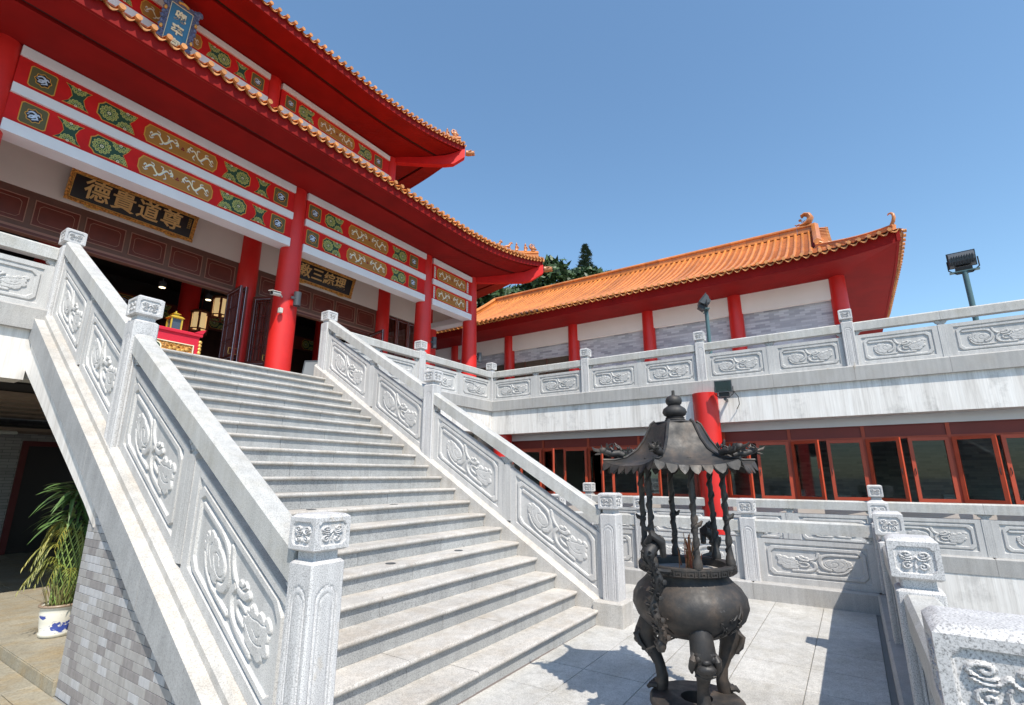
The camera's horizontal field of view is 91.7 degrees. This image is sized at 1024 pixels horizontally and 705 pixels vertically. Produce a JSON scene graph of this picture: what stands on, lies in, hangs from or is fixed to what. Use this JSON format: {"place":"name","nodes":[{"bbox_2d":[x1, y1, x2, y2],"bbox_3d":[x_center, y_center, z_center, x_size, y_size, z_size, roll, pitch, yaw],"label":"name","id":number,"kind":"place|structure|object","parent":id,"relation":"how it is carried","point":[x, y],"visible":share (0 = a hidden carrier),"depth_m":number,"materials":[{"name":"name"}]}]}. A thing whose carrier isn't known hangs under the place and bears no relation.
{"place":"outdoors","nodes":[
{"label":"outdoors","id":0,"kind":"place"},
{"bbox_2d":[0,584,898,704],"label":"courtyard","id":1,"kind":"structure","parent":0,"point":[792,654],"depth_m":4.24,"materials":[{"name":"stone"}]},
{"bbox_2d":[0,547,81,696],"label":"undercroft floor","id":2,"kind":"structure","parent":1,"relation":"on","point":[27,653],"depth_m":5.11,"materials":[{"name":"stone"}]},
{"bbox_2d":[15,481,88,638],"bbox_3d":[-4.429,2.034,4.984,0.881,1.441,0.841,-9,-17,33],"label":"potted plant","id":3,"kind":"object","parent":2,"relation":"on","point":[54,615],"visible":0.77,"depth_m":4.84,"materials":[{"name":"green plant"}]},
{"bbox_2d":[0,381,85,554],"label":"undercroft","id":4,"kind":"object","parent":1,"relation":"on","point":[33,464],"visible":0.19,"depth_m":10.01,"materials":[{"name":"tile"}]},
{"bbox_2d":[5,446,85,553],"bbox_3d":[-9.524,3.066,10.491,0.020,2.080,1.380,-9,-17,33],"label":"door panel","id":5,"kind":"structure","parent":4,"relation":"in","point":[44,466],"depth_m":10.20,"materials":[{"name":"black paint"}]},
{"bbox_2d":[55,516,175,704],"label":"tiled side wall","id":6,"kind":"structure","parent":1,"relation":"on","point":[108,657],"depth_m":3.48,"materials":[{"name":"tile"}]},
{"bbox_2d":[25,316,599,704],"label":"granite staircase","id":7,"kind":"structure","parent":1,"relation":"on","point":[455,591],"depth_m":4.91,"materials":[{"name":"stone"}]},
{"bbox_2d":[45,228,350,704],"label":"stair balustrade","id":8,"kind":"object","parent":7,"relation":"on","point":[261,568],"visible":0.99,"depth_m":3.19,"materials":[{"name":"stone"}]},
{"bbox_2d":[317,310,633,629],"bbox_3d":[-1.178,1.109,7.571,5.894,4.685,0.310,-9,-17,33],"label":"stair balustrade","id":9,"kind":"object","parent":7,"relation":"on","point":[589,555],"visible":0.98,"depth_m":6.70,"materials":[{"name":"stone"}]},
{"bbox_2d":[592,390,764,704],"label":"incense burner","id":10,"kind":"object","parent":1,"relation":"on","point":[698,601],"visible":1,"depth_m":3.28,"materials":[{"name":"brown metal"}]},
{"bbox_2d":[551,494,888,615],"bbox_3d":[1.422,3.004,8.096,7.773,1.320,0.300,-9,-17,33],"label":"stone balustrade","id":11,"kind":"object","parent":1,"relation":"on","point":[846,576],"visible":0.38,"depth_m":6.52,"materials":[{"name":"stone"}]},
{"bbox_2d":[871,510,1023,704],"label":"stone balustrade","id":12,"kind":"object","parent":1,"relation":"on","point":[941,651],"visible":1,"depth_m":1.64,"materials":[{"name":"stone"}]},
{"bbox_2d":[264,0,1023,331],"label":"sky","id":13,"kind":"structure","parent":0,"point":[636,132],"materials":[{"name":"blue"}]},
{"bbox_2d":[750,494,765,497],"bbox_3d":[5.860,3.474,11.829,0.280,0.200,0.420,-9,-17,33],"label":"storage carton","id":14,"kind":"object","parent":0,"point":[758,495],"visible":0.34,"depth_m":11.66,"materials":[{"name":"grey"}]},
{"bbox_2d":[838,494,850,496],"bbox_3d":[7.275,3.239,10.916,0.320,0.220,0.420,-9,-17,33],"label":"storage carton","id":15,"kind":"object","parent":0,"point":[840,495],"visible":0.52,"depth_m":10.78,"materials":[{"name":"grey"}]},
{"bbox_2d":[941,494,955,498],"bbox_3d":[8.773,2.975,9.953,0.220,0.270,0.320,-9,-17,33],"label":"storage carton","id":16,"kind":"object","parent":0,"point":[948,496],"visible":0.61,"depth_m":9.87,"materials":[{"name":"grey"}]},
{"bbox_3d":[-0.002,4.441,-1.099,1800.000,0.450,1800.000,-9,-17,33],"label":"ground","id":17,"kind":"structure","parent":0,"visible":0},
{"bbox_2d":[477,284,525,307],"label":"broadleaf tree","id":18,"kind":"object","parent":17,"relation":"on","point":[482,301],"visible":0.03,"depth_m":40.90,"materials":[{"name":"green plant"}]},
{"bbox_2d":[493,434,511,456],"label":"red column","id":19,"kind":"structure","parent":17,"relation":"on","point":[508,438],"depth_m":13.38,"materials":[{"name":"paint"}]},
{"bbox_2d":[0,325,1023,614],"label":"stone terrace","id":20,"kind":"structure","parent":17,"relation":"on","point":[996,389],"depth_m":9.03,"materials":[{"name":"stone"}]},
{"bbox_2d":[0,231,59,329],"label":"stone balustrade","id":21,"kind":"object","parent":20,"relation":"on","point":[25,284],"visible":1,"depth_m":6.03,"materials":[{"name":"stone"}]},
{"bbox_2d":[156,325,206,354],"bbox_3d":[-6.806,-0.043,9.242,0.794,1.052,1.650,-9,-17,33],"label":"altar table","id":22,"kind":"object","parent":20,"relation":"on","point":[177,340],"visible":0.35,"depth_m":9.43,"materials":[{"name":"red wood"}]},
{"bbox_2d":[165,311,183,329],"bbox_3d":[-6.509,-0.606,9.593,0.250,0.400,0.250,-9,-17,33],"label":"lantern box","id":23,"kind":"object","parent":22,"relation":"on","point":[175,320],"visible":0.73,"depth_m":9.55,"materials":[{"name":"gold metal"}]},
{"bbox_2d":[0,0,552,376],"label":"hall","id":24,"kind":"structure","parent":20,"relation":"on","point":[268,145],"depth_m":12.23,"materials":[{"name":"red paint"}]},
{"bbox_2d":[63,168,199,242],"bbox_3d":[-8.526,-3.260,11.300,0.276,0.697,2.480,-9,-17,33],"label":"name board","id":25,"kind":"object","parent":24,"relation":"attached to","point":[89,191],"visible":0.98,"depth_m":11.16,"materials":[{"name":"black paint"}]},
{"bbox_2d":[158,277,166,288],"bbox_3d":[-8.841,-2.171,12.691,0.167,1.096,0.170,-9,-17,33],"label":"downlight","id":26,"kind":"object","parent":24,"relation":"hanging from","point":[162,284],"visible":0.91,"depth_m":12.53,"materials":[{"name":"beige"}]},
{"bbox_2d":[156,0,203,54],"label":"name board","id":27,"kind":"object","parent":24,"relation":"attached to","point":[179,21],"visible":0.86,"depth_m":12.24,"materials":[{"name":"blue paint"}]},
{"bbox_2d":[188,289,209,335],"bbox_3d":[-9.192,-1.359,14.735,0.520,1.690,0.600,-9,-17,33],"label":"hanging lantern","id":28,"kind":"object","parent":24,"relation":"hanging from","point":[196,314],"visible":0.84,"depth_m":14.49,"materials":[{"name":"beige paper"}]},
{"bbox_2d":[205,290,211,300],"bbox_3d":[-8.461,-1.926,13.961,0.167,0.960,0.170,-9,-17,33],"label":"downlight","id":29,"kind":"object","parent":24,"relation":"hanging from","point":[208,297],"visible":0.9,"depth_m":13.81,"materials":[{"name":"beige"}]},
{"bbox_2d":[210,295,226,322],"bbox_3d":[-8.435,-1.587,14.475,0.520,1.372,0.600,-9,-17,33],"label":"hanging lantern","id":30,"kind":"object","parent":24,"relation":"hanging from","point":[217,302],"visible":0.64,"depth_m":14.25,"materials":[{"name":"beige paper"}]},
{"bbox_2d":[218,285,242,360],"bbox_3d":[-7.067,-0.234,12.289,0.844,2.847,0.128,-12,-18,39],"label":"door leaf","id":31,"kind":"structure","parent":24,"relation":"in","point":[239,289],"depth_m":12.40,"materials":[{"name":"brown wood"}]},
{"bbox_2d":[223,287,248,361],"bbox_3d":[-7.001,-0.211,12.380,0.844,2.847,0.128,-10,-17,36],"label":"door leaf","id":32,"kind":"structure","parent":24,"relation":"in","point":[245,290],"depth_m":12.38,"materials":[{"name":"brown wood"}]},
{"bbox_2d":[245,296,272,366],"bbox_3d":[-6.580,-0.102,12.821,0.554,2.847,0.128,-1,-14,4],"label":"door leaf","id":33,"kind":"structure","parent":24,"relation":"in","point":[259,363],"depth_m":12.96,"materials":[{"name":"brown wood"}]},
{"bbox_2d":[249,300,269,360],"bbox_3d":[-6.576,-0.047,13.043,0.804,2.847,0.064,-5,-15,21],"label":"door leaf","id":34,"kind":"structure","parent":24,"relation":"in","point":[259,300],"depth_m":13.24,"materials":[{"name":"brown wood"}]},
{"bbox_2d":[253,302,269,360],"bbox_3d":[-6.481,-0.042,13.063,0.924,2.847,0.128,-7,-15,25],"label":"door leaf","id":35,"kind":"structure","parent":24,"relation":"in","point":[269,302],"depth_m":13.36,"materials":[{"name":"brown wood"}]},
{"bbox_2d":[268,290,282,312],"bbox_3d":[-5.516,-1.210,11.614,0.128,0.485,0.426,-4,-14,15],"label":"security camera","id":36,"kind":"object","parent":24,"relation":"attached to","point":[276,293],"visible":1,"depth_m":11.64,"materials":[{"name":"white plastic"}]},
{"bbox_2d":[291,291,301,306],"bbox_3d":[-5.213,-1.292,11.979,0.169,0.340,0.238,-21,-25,56],"label":"wall lamp","id":37,"kind":"object","parent":24,"relation":"attached to","point":[296,297],"visible":1,"depth_m":11.94,"materials":[{"name":"grey metal"}]},
{"bbox_2d":[299,258,355,298],"bbox_3d":[-5.793,-2.263,15.281,0.275,0.697,2.240,-9,-17,33],"label":"name board","id":38,"kind":"object","parent":24,"relation":"attached to","point":[326,279],"visible":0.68,"depth_m":15.35,"materials":[{"name":"black paint"}]},
{"bbox_2d":[345,328,367,343],"bbox_3d":[-5.073,0.676,15.962,0.064,2.847,0.804,-9,-17,33],"label":"door leaf","id":39,"kind":"structure","parent":24,"relation":"in","point":[351,330],"depth_m":16.24,"materials":[{"name":"brown wood"}]},
{"bbox_2d":[369,329,383,352],"bbox_3d":[-4.472,0.703,16.071,0.844,2.847,0.064,-13,-19,42],"label":"door leaf","id":40,"kind":"structure","parent":24,"relation":"in","point":[381,332],"depth_m":16.24,"materials":[{"name":"brown wood"}]},
{"bbox_2d":[387,316,396,355],"bbox_3d":[-4.318,0.544,17.301,0.064,3.747,0.544,-9,-17,33],"label":"door leaf","id":41,"kind":"structure","parent":24,"relation":"in","point":[394,320],"depth_m":17.71,"materials":[{"name":"brown wood"}]},
{"bbox_2d":[395,319,407,358],"bbox_3d":[-4.014,0.654,17.746,0.064,3.747,0.544,-9,-17,33],"label":"door leaf","id":42,"kind":"structure","parent":24,"relation":"in","point":[405,324],"depth_m":18.08,"materials":[{"name":"brown wood"}]},
{"bbox_2d":[406,322,413,359],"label":"door leaf","id":43,"kind":"structure","parent":24,"relation":"in","point":[410,325],"depth_m":18.39,"materials":[{"name":"brown wood"}]},
{"bbox_2d":[431,337,436,348],"bbox_3d":[-2.575,-0.320,16.191,0.169,0.360,0.238,-21,-25,56],"label":"wall lamp","id":44,"kind":"object","parent":24,"relation":"attached to","point":[433,342],"visible":1,"depth_m":16.15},
{"bbox_2d":[477,352,481,362],"bbox_3d":[-1.222,0.178,18.160,0.169,0.340,0.238,-21,-25,56],"label":"wall lamp","id":45,"kind":"object","parent":24,"relation":"attached to","point":[479,357],"visible":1,"depth_m":18.11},
{"bbox_2d":[302,360,317,375],"bbox_3d":[-3.824,0.373,9.628,0.400,0.432,0.294,-1,-14,4],"label":"notice stand","id":46,"kind":"object","parent":20,"relation":"on","point":[308,367],"visible":0.38,"depth_m":9.57,"materials":[{"name":"white"}]},
{"bbox_2d":[335,332,496,410],"bbox_3d":[-2.069,0.446,11.797,0.300,1.395,5.572,-9,-17,33],"label":"stone balustrade","id":47,"kind":"object","parent":20,"relation":"on","point":[458,388],"visible":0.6,"depth_m":12.35,"materials":[{"name":"stone"}]},
{"bbox_2d":[435,212,906,380],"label":"side hall","id":48,"kind":"structure","parent":20,"relation":"on","point":[811,275],"depth_m":18.48,"materials":[{"name":"red paint"}]},
{"bbox_2d":[476,356,568,380],"bbox_3d":[-1.346,1.843,23.058,9.250,2.300,0.100,-9,-17,33],"label":"long window","id":49,"kind":"structure","parent":48,"relation":"in","point":[565,358],"depth_m":21.72,"materials":[{"name":"glass"}]},
{"bbox_2d":[697,293,711,353],"bbox_3d":[4.731,-0.155,12.000,0.314,2.605,0.440,-3,-14,14],"label":"floodlight","id":50,"kind":"object","parent":20,"relation":"on","point":[703,303],"visible":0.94,"depth_m":12.11,"materials":[{"name":"grey metal"}]},
{"bbox_2d":[714,380,739,408],"bbox_3d":[4.410,0.872,10.195,0.439,0.560,0.402,-9,-17,33],"label":"floodlight","id":51,"kind":"object","parent":20,"relation":"attached to","point":[723,388],"visible":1,"depth_m":10.12,"materials":[{"name":"black glass"}]},
{"bbox_2d":[490,299,1023,411],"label":"stone balustrade","id":52,"kind":"object","parent":20,"relation":"on","point":[851,354],"visible":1,"depth_m":9.85,"materials":[{"name":"stone"}]},
{"bbox_2d":[946,249,979,320],"bbox_3d":[8.769,-0.757,9.431,0.468,2.544,0.289,-12,-18,39],"label":"floodlight","id":53,"kind":"object","parent":20,"relation":"on","point":[962,262],"visible":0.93,"depth_m":9.58,"materials":[{"name":"black metal"}]},
{"bbox_2d":[491,282,555,299],"bbox_3d":[2.662,3.923,37.795,9.244,19.274,7.815,-9,-17,33],"label":"broadleaf tree","id":54,"kind":"object","parent":17,"relation":"on","point":[509,290],"depth_m":38.78,"materials":[{"name":"green plant"}]},
{"bbox_2d":[522,254,577,289],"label":"broadleaf tree","id":55,"kind":"object","parent":17,"relation":"on","point":[560,272],"visible":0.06,"depth_m":40.49,"materials":[{"name":"green plant"}]},
{"bbox_2d":[569,264,595,279],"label":"broadleaf tree","id":56,"kind":"object","parent":17,"relation":"on","point":[576,270],"visible":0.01,"depth_m":46.82,"materials":[{"name":"green plant"}]},
{"bbox_2d":[576,243,594,267],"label":"conifer tree","id":57,"kind":"object","parent":17,"relation":"on","point":[586,251],"visible":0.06,"depth_m":53.55,"materials":[{"name":"green plant"}]},
{"bbox_2d":[572,266,611,277],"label":"broadleaf tree","id":58,"kind":"object","parent":17,"relation":"on","point":[588,271],"visible":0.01,"depth_m":41.38,"materials":[{"name":"green plant"}]},
{"bbox_2d":[692,392,728,534],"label":"red column","id":59,"kind":"structure","parent":17,"relation":"on","point":[706,410],"depth_m":10.24,"materials":[{"name":"paint"}]},
{"bbox_2d":[473,408,1023,520],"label":"storey","id":60,"kind":"object","parent":17,"relation":"on","point":[976,457],"visible":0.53,"depth_m":12.41,"materials":[{"name":"red paint"}]},
{"bbox_2d":[520,450,541,486],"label":"casement window","id":61,"kind":"structure","parent":60,"relation":"in","point":[540,451],"depth_m":13.06,"materials":[{"name":"paint"}]},
{"bbox_2d":[543,448,554,493],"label":"casement window","id":62,"kind":"structure","parent":60,"relation":"in","point":[548,454],"depth_m":12.64,"materials":[{"name":"paint"}]},
{"bbox_2d":[563,448,587,493],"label":"casement window","id":63,"kind":"structure","parent":60,"relation":"in","point":[576,449],"depth_m":12.43,"materials":[{"name":"paint"}]},
{"bbox_2d":[588,447,604,494],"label":"casement window","id":64,"kind":"structure","parent":60,"relation":"in","point":[596,475],"depth_m":11.91,"materials":[{"name":"paint"}]},
{"bbox_2d":[611,447,638,495],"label":"casement window","id":65,"kind":"structure","parent":60,"relation":"in","point":[613,475],"depth_m":11.64,"materials":[{"name":"paint"}]},
{"bbox_2d":[643,469,662,495],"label":"casement window","id":66,"kind":"structure","parent":60,"relation":"in","point":[659,473],"depth_m":10.94,"materials":[{"name":"paint"}]},
{"bbox_2d":[667,473,698,496],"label":"casement window","id":67,"kind":"structure","parent":60,"relation":"in","point":[695,476],"depth_m":10.79,"materials":[{"name":"paint"}]},
{"bbox_2d":[725,442,754,497],"bbox_3d":[4.671,2.423,10.228,0.072,1.105,0.588,6,-15,-24],"label":"casement window","id":68,"kind":"structure","parent":60,"relation":"in","point":[729,473],"depth_m":10.11,"materials":[{"name":"paint"}]},
{"bbox_2d":[756,442,794,498],"bbox_3d":[5.275,2.359,9.967,0.588,1.105,0.072,-7,-15,25],"label":"casement window","id":69,"kind":"structure","parent":60,"relation":"in","point":[759,443],"depth_m":9.95,"materials":[{"name":"paint"}]},
{"bbox_2d":[791,440,826,499],"bbox_3d":[5.682,2.257,9.557,0.072,1.105,0.583,5,-15,-20],"label":"casement window","id":70,"kind":"structure","parent":60,"relation":"in","point":[824,497],"depth_m":9.50,"materials":[{"name":"paint"}]},
{"bbox_2d":[826,439,870,500],"bbox_3d":[6.304,2.198,9.315,0.583,1.105,0.072,-7,-16,27],"label":"casement window","id":71,"kind":"structure","parent":60,"relation":"in","point":[859,441],"depth_m":9.32,"materials":[{"name":"paint"}]},
{"bbox_2d":[865,437,911,501],"bbox_3d":[6.712,2.095,8.898,0.072,1.105,0.583,6,-15,-21],"label":"casement window","id":72,"kind":"structure","parent":60,"relation":"in","point":[898,442],"depth_m":8.77,"materials":[{"name":"paint"}]},
{"bbox_2d":[907,437,961,502],"bbox_3d":[7.321,2.028,8.626,0.583,1.105,0.072,-6,-15,22],"label":"casement window","id":73,"kind":"structure","parent":60,"relation":"in","point":[909,440],"depth_m":8.62,"materials":[{"name":"paint"}]},
{"bbox_2d":[951,434,1011,503],"bbox_3d":[7.763,1.934,8.246,0.072,1.105,0.583,7,-16,-27],"label":"casement window","id":74,"kind":"structure","parent":60,"relation":"in","point":[993,437],"depth_m":8.18,"materials":[{"name":"paint"}]},
{"bbox_2d":[1000,434,1023,504],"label":"casement window","id":75,"kind":"structure","parent":60,"relation":"in","point":[1002,437],"depth_m":8.10,"materials":[{"name":"paint"}]},
{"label":"lower walk","id":76,"kind":"structure","parent":0,"visible":0},
{"bbox_2d":[583,482,1023,578],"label":"stone balustrade","id":77,"kind":"object","parent":76,"relation":"on","point":[984,545],"visible":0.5,"depth_m":8.01,"materials":[{"name":"stone"}]},
{"bbox_3d":[6.568,3.386,11.365,0.340,0.150,0.420,-9,-17,33],"label":"storage carton","id":78,"kind":"object","parent":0,"visible":0},
{"bbox_2d":[789,489,806,495],"bbox_3d":[6.568,3.228,11.404,0.320,0.170,0.420,-9,-17,33],"label":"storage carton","id":79,"kind":"object","parent":78,"relation":"on","point":[803,492],"visible":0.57,"depth_m":11.21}
]}

